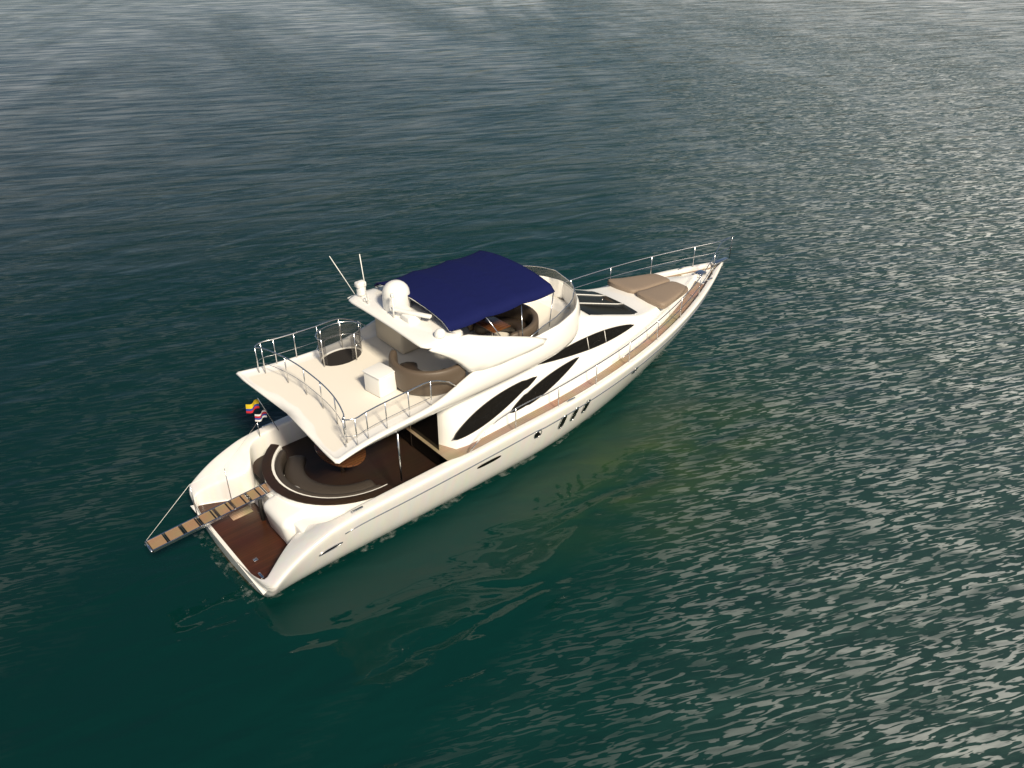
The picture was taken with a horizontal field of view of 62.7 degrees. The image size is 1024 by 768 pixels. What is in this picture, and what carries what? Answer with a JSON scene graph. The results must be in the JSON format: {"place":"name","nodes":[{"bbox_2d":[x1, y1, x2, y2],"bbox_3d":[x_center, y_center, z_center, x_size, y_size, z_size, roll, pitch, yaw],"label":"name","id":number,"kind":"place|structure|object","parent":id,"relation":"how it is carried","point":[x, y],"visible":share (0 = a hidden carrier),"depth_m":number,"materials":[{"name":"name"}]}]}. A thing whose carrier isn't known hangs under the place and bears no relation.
{"place":"outdoors","nodes":[
{"label":"outdoors","id":0,"kind":"place"},
{"bbox_2d":[147,535,166,548],"bbox_3d":[-8.398,3.760,19.906,0.342,0.051,0.374,-25,40,-34],"label":"gangway plank","id":1,"kind":"object","parent":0,"point":[157,541],"visible":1,"depth_m":19.90,"materials":[{"name":"brown wood"}]},
{"bbox_2d":[165,526,183,540],"bbox_3d":[-8.078,3.597,20.130,0.342,0.051,0.374,-25,40,-34],"label":"gangway plank","id":2,"kind":"object","parent":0,"point":[174,533],"visible":1,"depth_m":20.12,"materials":[{"name":"brown wood"}]},
{"bbox_2d":[182,518,200,531],"bbox_3d":[-7.757,3.434,20.355,0.342,0.051,0.374,-25,40,-34],"label":"gangway plank","id":3,"kind":"object","parent":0,"point":[192,524],"visible":1,"depth_m":20.35,"materials":[{"name":"brown wood"}]},
{"bbox_2d":[198,510,217,523],"bbox_3d":[-7.437,3.271,20.579,0.342,0.051,0.374,-25,40,-34],"label":"gangway plank","id":4,"kind":"object","parent":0,"point":[208,516],"visible":1,"depth_m":20.57,"materials":[{"name":"brown wood"}]},
{"bbox_2d":[215,502,233,515],"bbox_3d":[-7.117,3.108,20.803,0.342,0.051,0.374,-25,40,-34],"label":"gangway plank","id":5,"kind":"object","parent":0,"point":[225,508],"visible":1,"depth_m":20.79,"materials":[{"name":"brown wood"}]},
{"bbox_2d":[231,495,249,507],"bbox_3d":[-6.796,2.946,21.028,0.342,0.051,0.374,-25,40,-34],"label":"gangway plank","id":6,"kind":"object","parent":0,"point":[239,501],"visible":1,"depth_m":21.01,"materials":[{"name":"brown wood"}]},
{"bbox_2d":[258,499,265,520],"bbox_3d":[-6.433,3.145,21.523,0.111,0.859,0.104,-25,40,-34],"label":"pass post","id":7,"kind":"object","parent":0,"point":[261,510],"visible":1,"depth_m":21.53,"materials":[{"name":"black metal"}]},
{"bbox_2d":[374,250,554,330],"bbox_3d":[-1.296,-2.689,22.603,3.565,0.434,3.390,-25,40,-34],"label":"bimini canvas","id":8,"kind":"object","parent":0,"point":[463,292],"visible":0.95,"depth_m":22.24,"materials":[{"name":"blue fabric"}]},
{"bbox_2d":[375,284,448,330],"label":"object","id":9,"kind":"object","parent":8,"relation":"attached to","point":[418,303],"visible":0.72,"depth_m":21.20,"materials":[{"name":"silver metal"}]},
{"bbox_2d":[0,0,1023,767],"bbox_3d":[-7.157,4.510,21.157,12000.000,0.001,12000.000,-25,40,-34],"label":"water","id":10,"kind":"structure","parent":0,"point":[764,508],"depth_m":28.73,"materials":[{"name":"teal liquid"}]},
{"bbox_2d":[189,262,722,596],"bbox_3d":[0.267,0.250,26.047,19.599,3.226,5.066,-25,40,-34],"label":"hull","id":11,"kind":"object","parent":10,"relation":"in","point":[299,558],"visible":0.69,"depth_m":22.22,"materials":[{"name":"white plastic"}]},
{"bbox_2d":[147,423,256,538],"bbox_3d":[-7.432,2.416,21.084,4.092,0.990,0.754,-47,54,-49],"label":"rope","id":12,"kind":"object","parent":11,"relation":"attached to","point":[198,480],"visible":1,"depth_m":20.34,"materials":[{"name":"white plastic"}]},
{"bbox_2d":[191,497,265,594],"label":"white platform","id":13,"kind":"structure","parent":11,"relation":"on","point":[229,550],"depth_m":20.86,"materials":[{"name":"white plastic"}]},
{"bbox_2d":[198,498,286,578],"bbox_3d":[-6.445,3.736,21.397,1.682,0.001,3.956,-25,40,-34],"label":"swim platform deck","id":14,"kind":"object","parent":13,"relation":"on","point":[249,538],"visible":0.53,"depth_m":21.15,"materials":[{"name":"brown wood"}]},
{"bbox_2d":[229,505,252,520],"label":"step","id":15,"kind":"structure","parent":14,"relation":"on","point":[242,512],"depth_m":21.95,"materials":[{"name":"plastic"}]},
{"bbox_2d":[260,474,345,533],"bbox_3d":[-4.767,3.122,21.565,2.317,0.874,2.720,-25,40,-34],"label":"transom","id":16,"kind":"object","parent":14,"relation":"on","point":[301,525],"visible":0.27,"depth_m":20.49,"materials":[{"name":"white plastic"}]},
{"bbox_2d":[264,486,314,544],"bbox_3d":[-5.471,3.325,21.125,1.066,1.010,1.300,-32,43,-28],"label":"transom","id":17,"kind":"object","parent":16,"relation":"on","point":[283,516],"depth_m":20.60,"materials":[{"name":"white plastic"}]},
{"bbox_3d":[-6.054,2.594,21.563,0.334,0.062,0.478,-25,40,-34],"label":"pass","id":18,"kind":"object","parent":14,"relation":"on","visible":0},
{"bbox_2d":[144,542,153,552],"bbox_3d":[-8.559,3.843,19.795,0.067,0.054,0.437,-25,40,-34],"label":"gangway end","id":19,"kind":"object","parent":18,"relation":"attached to","point":[148,546],"visible":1,"depth_m":19.77,"materials":[{"name":"silver metal"}]},
{"bbox_2d":[145,482,265,542],"bbox_3d":[-7.409,3.112,20.824,3.387,0.213,0.031,-25,40,-34],"label":"gangway side rail","id":20,"kind":"object","parent":18,"relation":"attached to","point":[205,512],"visible":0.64,"depth_m":20.72,"materials":[{"name":"silver metal"}]},
{"bbox_2d":[189,485,197,515],"bbox_3d":[-7.744,2.836,20.431,0.022,0.918,0.131,-13,34,-19],"label":"gangway stanchion","id":21,"kind":"object","parent":20,"relation":"attached to","point":[193,500],"visible":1,"depth_m":20.42,"materials":[{"name":"silver metal"}]},
{"bbox_2d":[224,468,231,498],"bbox_3d":[-7.069,2.493,20.903,0.022,0.918,0.131,-13,34,-19],"label":"gangway stanchion","id":22,"kind":"object","parent":20,"relation":"attached to","point":[227,483],"visible":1,"depth_m":20.88,"materials":[{"name":"silver metal"}]},
{"bbox_2d":[246,487,264,499],"bbox_3d":[-6.476,2.783,21.252,0.342,0.051,0.374,-25,40,-34],"label":"gangway plank","id":23,"kind":"object","parent":20,"relation":"attached to","point":[255,493],"visible":1,"depth_m":21.24,"materials":[{"name":"brown wood"}]},
{"bbox_2d":[262,484,269,491],"bbox_3d":[-6.155,2.620,21.476,0.342,0.051,0.374,-25,40,-34],"label":"gangway plank","id":24,"kind":"object","parent":20,"relation":"attached to","point":[264,486],"visible":0.36,"depth_m":21.42,"materials":[{"name":"brown wood"}]},
{"bbox_2d":[152,491,270,552],"bbox_3d":[-7.144,3.276,20.564,3.387,0.213,0.031,-25,40,-34],"label":"gangway side rail","id":25,"kind":"object","parent":18,"relation":"attached to","point":[205,524],"visible":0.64,"depth_m":20.38,"materials":[{"name":"silver metal"}]},
{"bbox_2d":[257,398,278,429],"bbox_3d":[-6.607,0.823,22.766,0.417,1.203,0.023,-19,37,-28],"label":"flag staff","id":26,"kind":"object","parent":11,"relation":"attached to","point":[267,413],"visible":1,"depth_m":22.73,"materials":[{"name":"silver metal"}]},
{"bbox_2d":[246,399,258,412],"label":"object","id":27,"kind":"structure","parent":26,"relation":"attached to","point":[252,407],"depth_m":22.43,"materials":[{"name":"yellow"}]},
{"bbox_2d":[255,410,266,421],"bbox_3d":[-6.786,0.869,22.703,0.334,0.312,0.112,-14,35,-22],"label":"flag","id":28,"kind":"object","parent":26,"relation":"attached to","point":[258,417],"visible":1,"depth_m":22.71,"materials":[{"name":"white"}]},
{"bbox_2d":[265,446,386,512],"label":"cockpit wall","id":29,"kind":"structure","parent":11,"relation":"in","point":[342,508],"depth_m":20.68,"materials":[{"name":"white plastic"}]},
{"bbox_2d":[262,444,392,504],"bbox_3d":[-5.060,2.459,21.250,1.601,0.040,3.990,-45,53,-48],"label":"cockpit teak cap","id":30,"kind":"object","parent":29,"relation":"on","point":[274,484],"visible":0.99,"depth_m":20.82,"materials":[{"name":"brown wood"}]},
{"bbox_2d":[275,450,381,497],"bbox_3d":[-4.992,2.638,21.515,3.333,0.538,1.277,16,35,23],"label":"seat backrest","id":31,"kind":"object","parent":29,"relation":"on","point":[280,460],"visible":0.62,"depth_m":21.15,"materials":[{"name":"black leather"}]},
{"bbox_2d":[284,455,375,493],"bbox_3d":[-4.903,2.614,21.697,2.953,0.394,1.267,16,35,23],"label":"seat cushion","id":32,"kind":"object","parent":29,"relation":"on","point":[295,473],"visible":0.64,"depth_m":21.48,"materials":[{"name":"brown"}]},
{"bbox_2d":[319,542,342,555],"bbox_3d":[-4.314,3.933,20.023,0.669,0.128,0.055,-25,40,-34],"label":"vent","id":33,"kind":"object","parent":11,"relation":"attached to","point":[330,548],"visible":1,"depth_m":20.01,"materials":[{"name":"silver metal"}]},
{"bbox_2d":[253,433,437,487],"bbox_3d":[-4.374,2.301,22.605,4.010,0.001,4.392,-25,40,-34],"label":"cockpit sole","id":34,"kind":"object","parent":11,"relation":"in","point":[379,465],"visible":0.27,"depth_m":22.75,"materials":[{"name":"brown wood"}]},
{"bbox_2d":[314,443,365,466],"bbox_3d":[-4.535,1.713,22.152,1.157,0.052,1.765,-25,40,-34],"label":"cockpit table","id":35,"kind":"object","parent":34,"relation":"on","point":[356,459],"visible":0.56,"depth_m":21.76,"materials":[{"name":"brown wood"}]},
{"bbox_2d":[477,455,500,468],"bbox_3d":[-0.605,2.094,22.553,0.836,0.135,0.033,-25,40,-34],"label":"vent","id":36,"kind":"object","parent":11,"relation":"attached to","point":[489,461],"visible":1,"depth_m":22.54,"materials":[{"name":"black plastic"}]},
{"bbox_2d":[345,273,720,533],"bbox_3d":[2.226,-0.033,24.983,1.263,0.881,17.366,25,40,34],"label":"rub rail","id":37,"kind":"object","parent":11,"relation":"on","point":[530,434],"visible":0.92,"depth_m":23.04,"materials":[{"name":"silver metal"}]},
{"bbox_2d":[406,265,717,460],"bbox_3d":[2.267,-1.583,26.933,13.981,0.761,4.669,-25,40,-34],"label":"teak deck","id":38,"kind":"object","parent":11,"relation":"on","point":[447,453],"visible":0.22,"depth_m":24.48,"materials":[{"name":"brown wood"}]},
{"bbox_2d":[437,274,696,448],"bbox_3d":[1.845,-1.904,26.300,12.594,2.003,3.872,-25,40,-34],"label":"superstructure","id":39,"kind":"object","parent":38,"relation":"on","point":[452,419],"visible":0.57,"depth_m":24.60,"materials":[{"name":"white plastic"}]},
{"bbox_2d":[236,276,580,463],"bbox_3d":[-2.012,-0.990,22.943,9.462,1.101,5.146,-25,40,-34],"label":"flybridge","id":40,"kind":"object","parent":39,"relation":"on","point":[315,421],"visible":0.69,"depth_m":21.52,"materials":[{"name":"white plastic"}]},
{"bbox_2d":[302,369,306,394],"bbox_3d":[-5.165,-0.051,20.953,0.030,0.780,0.026,-25,40,-34],"label":"railing post","id":41,"kind":"object","parent":40,"relation":"on","point":[304,381],"visible":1,"depth_m":20.94,"materials":[{"name":"silver metal"}]},
{"bbox_2d":[319,383,323,408],"bbox_3d":[-4.635,0.277,20.433,0.030,0.780,0.026,-25,40,-34],"label":"railing post","id":42,"kind":"object","parent":40,"relation":"on","point":[321,395],"visible":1,"depth_m":20.43,"materials":[{"name":"silver metal"}]},
{"bbox_2d":[315,321,360,366],"bbox_3d":[-4.618,-1.086,22.514,1.320,0.807,0.876,-25,40,-34],"label":"stairwell railing","id":43,"kind":"object","parent":40,"relation":"on","point":[336,323],"visible":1,"depth_m":22.32,"materials":[{"name":"silver metal"}]},
{"bbox_2d":[317,333,362,352],"bbox_3d":[-4.619,-1.097,22.508,1.312,0.022,0.867,-25,40,-34],"label":"railing","id":44,"kind":"object","parent":40,"relation":"on","point":[338,335],"visible":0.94,"depth_m":22.73,"materials":[{"name":"silver metal"}]},
{"bbox_2d":[322,348,360,365],"bbox_3d":[-4.609,-0.731,22.730,1.159,0.008,0.749,-25,40,-34],"label":"stairwell opening","id":45,"kind":"object","parent":40,"relation":"on","point":[341,357],"visible":0.98,"depth_m":22.70,"materials":[{"name":"black"}]},
{"bbox_2d":[342,420,346,446],"bbox_3d":[-3.805,1.132,19.075,0.030,0.780,0.026,-25,40,-34],"label":"railing post","id":46,"kind":"object","parent":40,"relation":"on","point":[344,433],"visible":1,"depth_m":19.05,"materials":[{"name":"silver metal"}]},
{"bbox_2d":[261,333,430,436],"bbox_3d":[-4.293,-0.108,21.171,2.460,0.017,4.634,-25,40,-34],"label":"railing","id":47,"kind":"object","parent":40,"relation":"on","point":[323,399],"visible":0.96,"depth_m":20.47,"materials":[{"name":"silver metal"}]},
{"bbox_2d":[344,416,347,442],"bbox_3d":[-3.808,1.038,19.224,0.030,0.780,0.026,-25,40,-34],"label":"railing post","id":48,"kind":"object","parent":40,"relation":"on","point":[345,430],"visible":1,"depth_m":19.22,"materials":[{"name":"silver metal"}]},
{"bbox_2d":[254,318,448,420],"bbox_3d":[-4.083,-0.495,21.141,3.035,0.297,4.653,-25,40,-34],"label":"railing","id":49,"kind":"object","parent":40,"relation":"on","point":[323,384],"visible":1,"depth_m":20.45,"materials":[{"name":"silver metal"}]},
{"bbox_2d":[354,420,357,445],"bbox_3d":[-3.541,1.113,19.105,0.030,0.780,0.026,-25,40,-34],"label":"railing post","id":50,"kind":"object","parent":40,"relation":"on","point":[356,432],"visible":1,"depth_m":19.07,"materials":[{"name":"silver metal"}]},
{"bbox_2d":[365,413,368,438],"bbox_3d":[-3.329,0.972,19.329,0.030,0.780,0.026,-25,40,-34],"label":"railing post","id":51,"kind":"object","parent":40,"relation":"on","point":[367,425],"visible":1,"depth_m":19.29,"materials":[{"name":"silver metal"}]},
{"bbox_2d":[364,373,396,397],"bbox_3d":[-3.321,-0.075,21.177,0.630,0.562,0.562,25,40,34],"label":"storage cabinet","id":52,"kind":"object","parent":40,"relation":"on","point":[383,387],"visible":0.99,"depth_m":20.98,"materials":[{"name":"white plastic"}]},
{"bbox_2d":[362,362,394,379],"bbox_3d":[-3.321,-0.326,21.019,0.651,0.042,0.585,25,40,34],"label":"cabinet top","id":53,"kind":"object","parent":52,"relation":"on","point":[379,371],"visible":1,"depth_m":20.97,"materials":[{"name":"white plastic"}]},
{"bbox_2d":[384,403,387,428],"bbox_3d":[-2.947,0.753,19.676,0.030,0.780,0.026,-25,40,-34],"label":"railing post","id":54,"kind":"object","parent":40,"relation":"on","point":[386,415],"visible":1,"depth_m":19.66,"materials":[{"name":"silver metal"}]},
{"bbox_2d":[375,318,419,353],"bbox_3d":[-3.022,-1.550,23.265,1.003,0.832,1.352,-25,40,-34],"label":"support","id":55,"kind":"object","parent":40,"relation":"on","point":[391,337],"visible":0.3,"depth_m":22.88,"materials":[{"name":"beige plastic"}]},
{"bbox_2d":[396,433,401,480],"bbox_3d":[-2.779,1.816,20.760,0.042,1.446,0.046,-25,40,-34],"label":"support pole","id":56,"kind":"object","parent":40,"relation":"hanging from","point":[399,456],"visible":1,"depth_m":20.74,"materials":[{"name":"silver metal"}]},
{"bbox_2d":[348,287,462,348],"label":"arch beam","id":57,"kind":"structure","parent":40,"relation":"on","point":[420,333],"depth_m":21.14,"materials":[{"name":"white plastic"}]},
{"bbox_2d":[356,287,365,295],"bbox_3d":[-4.036,-2.514,22.434,0.245,0.270,0.229,-25,40,-34],"label":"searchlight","id":58,"kind":"object","parent":57,"relation":"on","point":[361,292],"visible":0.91,"depth_m":22.37,"materials":[{"name":"white plastic"}]},
{"bbox_2d":[354,280,365,288],"bbox_3d":[-4.036,-2.655,22.346,0.290,0.166,0.208,-25,40,-34],"label":"searchlight head","id":59,"kind":"object","parent":58,"relation":"attached to","point":[359,284],"visible":0.93,"depth_m":22.27},
{"bbox_2d":[359,254,367,303],"bbox_3d":[-3.817,-2.689,21.639,0.116,1.437,0.024,-16,35,-23],"label":"antenna","id":60,"kind":"object","parent":57,"relation":"on","point":[363,278],"visible":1,"depth_m":21.61,"materials":[{"name":"white plastic"}]},
{"bbox_2d":[391,298,394,317],"bbox_3d":[-2.999,-1.915,21.190,0.039,0.603,0.042,-25,40,-34],"label":"nav mast","id":61,"kind":"object","parent":57,"relation":"on","point":[393,308],"visible":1,"depth_m":21.16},
{"bbox_2d":[382,280,410,311],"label":"radar dome","id":62,"kind":"structure","parent":57,"relation":"on","point":[399,290],"depth_m":21.44,"materials":[{"name":"white plastic"}]},
{"bbox_2d":[390,307,431,318],"bbox_3d":[-2.551,-1.794,21.156,1.162,0.083,0.162,13,35,20],"label":"radar antenna","id":63,"kind":"object","parent":57,"relation":"on","point":[413,313],"visible":0.94,"depth_m":21.09,"materials":[{"name":"white plastic"}]},
{"bbox_2d":[401,310,420,323],"bbox_3d":[-2.551,-1.689,21.222,0.390,0.166,0.364,-25,40,-34],"label":"radar base","id":64,"kind":"object","parent":57,"relation":"on","point":[408,319],"visible":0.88,"depth_m":21.09,"materials":[{"name":"white plastic"}]},
{"bbox_2d":[434,328,445,338],"bbox_3d":[-1.761,-1.256,20.515,0.290,0.208,0.270,-25,40,-34],"label":"dome light","id":65,"kind":"object","parent":57,"relation":"on","point":[439,333],"visible":1,"depth_m":20.44,"materials":[{"name":"white plastic"}]},
{"bbox_2d":[407,392,409,416],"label":"railing post","id":66,"kind":"object","parent":40,"relation":"on","point":[408,403],"visible":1,"depth_m":20.04,"materials":[{"name":"silver metal"}]},
{"bbox_2d":[400,362,444,370],"bbox_3d":[-2.243,-0.132,21.393,1.697,0.394,0.843,11,34,17],"label":"table","id":67,"kind":"object","parent":40,"relation":"on","point":[411,365],"visible":0.18,"depth_m":21.57,"materials":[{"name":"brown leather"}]},
{"bbox_2d":[389,350,465,395],"bbox_3d":[-2.289,-0.214,21.196,2.077,0.718,0.963,11,34,17],"label":"sofa","id":68,"kind":"object","parent":40,"relation":"on","point":[406,379],"visible":0.88,"depth_m":20.86,"materials":[{"name":"brown leather"}]},
{"bbox_2d":[429,334,546,371],"bbox_3d":[-0.491,-0.936,21.384,3.732,1.129,0.301,-22,38,-30],"label":"arch leg","id":69,"kind":"object","parent":40,"relation":"on","point":[470,353],"visible":1,"depth_m":21.17,"materials":[{"name":"white plastic"}]},
{"bbox_2d":[476,316,510,332],"bbox_3d":[-0.517,-1.633,23.007,0.613,0.042,0.780,-25,40,-34],"label":"table","id":70,"kind":"object","parent":40,"relation":"on","point":[498,324],"visible":0.8,"depth_m":22.96,"materials":[{"name":"brown wood"}]},
{"bbox_2d":[473,317,527,334],"bbox_3d":[-0.118,-1.469,23.517,1.250,0.394,1.736,-25,40,-34],"label":"seat","id":71,"kind":"object","parent":40,"relation":"on","point":[515,324],"visible":0.3,"depth_m":23.59,"materials":[{"name":"brown leather"}]},
{"bbox_2d":[467,304,538,336],"bbox_3d":[-0.084,-1.642,23.443,1.546,0.738,2.095,-25,40,-34],"label":"sofa","id":72,"kind":"object","parent":40,"relation":"on","point":[530,318],"visible":0.41,"depth_m":23.51,"materials":[{"name":"brown leather"}]},
{"bbox_2d":[521,304,522,335],"bbox_3d":[0.265,-1.583,22.049,0.028,0.983,0.401,-4,32,-7],"label":"canopy pole","id":73,"kind":"object","parent":40,"relation":"on","point":[521,320],"visible":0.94,"depth_m":22.03,"materials":[{"name":"silver metal"}]},
{"bbox_2d":[523,265,574,336],"bbox_3d":[0.248,-2.633,24.213,3.102,0.406,3.976,-25,40,-34],"label":"fly screen frame","id":74,"kind":"object","parent":40,"relation":"on","point":[565,307],"visible":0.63,"depth_m":23.92,"materials":[{"name":"silver metal"}]},
{"bbox_2d":[548,293,553,329],"bbox_3d":[1.054,-1.964,22.681,0.027,0.947,0.451,9,33,14],"label":"canopy pole","id":75,"kind":"object","parent":40,"relation":"on","point":[551,310],"visible":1,"depth_m":22.66,"materials":[{"name":"silver metal"}]},
{"bbox_2d":[454,376,536,439],"bbox_3d":[-0.442,0.628,22.863,3.065,0.757,0.147,-28,41,-36],"label":"aft window","id":76,"kind":"structure","parent":39,"relation":"in","point":[489,411],"depth_m":22.77,"materials":[{"name":"black glass"}]},
{"bbox_2d":[453,376,537,439],"bbox_3d":[-0.428,0.635,22.852,3.088,0.778,0.214,-25,40,-34],"label":"window gasket","id":77,"kind":"object","parent":39,"relation":"on","point":[497,414],"depth_m":22.74,"materials":[{"name":"black glass"}]},
{"bbox_2d":[511,357,577,412],"bbox_3d":[0.975,0.024,23.823,2.789,0.684,0.132,-26,41,-35],"label":"window","id":78,"kind":"structure","parent":39,"relation":"attached to","point":[545,384],"depth_m":23.78,"materials":[{"name":"black glass"}]},
{"bbox_2d":[511,357,578,412],"bbox_3d":[0.978,0.027,23.820,2.813,0.705,0.152,-26,41,-35],"label":"window gasket","id":79,"kind":"object","parent":39,"relation":"attached to","point":[540,381],"depth_m":23.75,"materials":[{"name":"black glass"}]},
{"bbox_2d":[539,324,633,363],"bbox_3d":[2.309,-1.211,24.747,4.261,0.474,0.152,-27,41,-36],"label":"window gasket","id":80,"kind":"object","parent":39,"relation":"attached to","point":[593,347],"depth_m":24.72,"materials":[{"name":"black rubber"}]},
{"bbox_2d":[540,325,632,363],"bbox_3d":[2.306,-1.214,24.750,4.238,0.452,0.131,-27,41,-36],"label":"window","id":81,"kind":"structure","parent":39,"relation":"attached to","point":[596,339],"depth_m":24.74,"materials":[{"name":"black glass"}]},
{"bbox_2d":[561,290,637,314],"bbox_3d":[2.414,-2.622,26.430,2.451,0.941,2.645,-25,40,-34],"label":"windscreen","id":82,"kind":"object","parent":39,"relation":"on","point":[606,309],"visible":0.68,"depth_m":26.26,"materials":[{"name":"black glass"}]},
{"bbox_2d":[579,303,623,303],"bbox_3d":[2.687,-2.503,26.131,2.464,0.871,0.048,-25,40,-34],"label":"mullion","id":83,"kind":"object","parent":82,"relation":"attached to","point":[601,303],"visible":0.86,"depth_m":26.21,"materials":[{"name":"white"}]},
{"bbox_2d":[607,274,669,293],"bbox_3d":[4.361,-3.532,28.833,2.095,0.342,1.228,-25,40,-34],"label":"sun pad","id":84,"kind":"object","parent":39,"relation":"on","point":[633,284],"visible":1,"depth_m":28.54,"materials":[{"name":"beige fabric"}]},
{"bbox_2d":[636,281,687,308],"bbox_3d":[5.190,-3.020,28.019,2.095,0.342,1.228,-25,40,-34],"label":"sun pad","id":85,"kind":"object","parent":39,"relation":"on","point":[664,295],"visible":1,"depth_m":27.79,"materials":[{"name":"beige fabric"}]},
{"bbox_2d":[682,266,716,283],"bbox_3d":[6.955,-4.016,30.184,1.526,0.111,1.032,-25,40,-34],"label":"bow plate","id":86,"kind":"object","parent":38,"relation":"on","point":[697,278],"visible":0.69,"depth_m":30.04,"materials":[{"name":"white"}]},
{"bbox_2d":[694,269,705,277],"bbox_3d":[6.715,-3.939,29.987,0.390,0.166,0.291,-25,40,-34],"label":"windlass","id":87,"kind":"object","parent":86,"relation":"on","point":[699,273],"visible":0.94,"depth_m":29.89,"materials":[{"name":"silver metal"}]},
{"bbox_2d":[572,247,729,288],"bbox_3d":[4.123,-3.828,29.305,8.458,0.588,0.375,-14,35,-21],"label":"bow rail","id":88,"kind":"object","parent":11,"relation":"on","point":[647,267],"visible":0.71,"depth_m":29.64,"materials":[{"name":"silver metal"}]},
{"bbox_2d":[622,247,730,357],"bbox_3d":[5.709,-2.849,27.751,0.375,0.588,8.458,19,37,27],"label":"bow rail","id":89,"kind":"object","parent":11,"relation":"on","point":[680,309],"visible":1,"depth_m":27.10,"materials":[{"name":"silver metal"}]},
{"bbox_2d":[712,257,727,264],"bbox_3d":[7.558,-4.463,30.518,0.780,0.083,0.166,-25,40,-34],"label":"anchor","id":90,"kind":"object","parent":11,"relation":"on","point":[719,261],"visible":0.97,"depth_m":30.47,"materials":[{"name":"silver metal"}]},
{"bbox_3d":[-2.792,0.881,22.919,0.045,1.976,0.042,-25,40,-34],"label":"door frame","id":91,"kind":"object","parent":11,"relation":"attached to","visible":0},
{"bbox_2d":[396,413,439,464],"bbox_3d":[-2.784,0.877,22.925,0.001,1.976,2.600,-25,40,-34],"label":"saloon door","id":92,"kind":"structure","parent":91,"relation":"attached to","point":[426,429],"depth_m":22.67,"materials":[{"name":"black glass"}]},
{"bbox_3d":[-1.080,1.772,21.992,0.029,0.078,0.026,-25,40,-34],"label":"bow rail stanchion","id":93,"kind":"object","parent":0,"visible":0},
{"bbox_2d":[471,236,732,450],"bbox_3d":[3.782,-1.653,25.947,0.965,1.527,14.186,24,39,33],"label":"railing","id":94,"kind":"object","parent":93,"relation":"on","point":[601,361],"visible":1,"depth_m":24.05,"materials":[{"name":"silver metal"}]},
{"bbox_3d":[-4.129,-0.110,24.981,0.029,0.078,0.026,-25,40,-34],"label":"bow rail stanchion","id":95,"kind":"object","parent":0,"visible":0},
{"bbox_2d":[565,236,731,281],"bbox_3d":[1.699,-2.939,27.988,14.186,1.527,0.965,-18,36,-26],"label":"railing","id":96,"kind":"object","parent":95,"relation":"on","point":[646,258],"visible":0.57,"depth_m":29.44,"materials":[{"name":"silver metal"}]}
]}

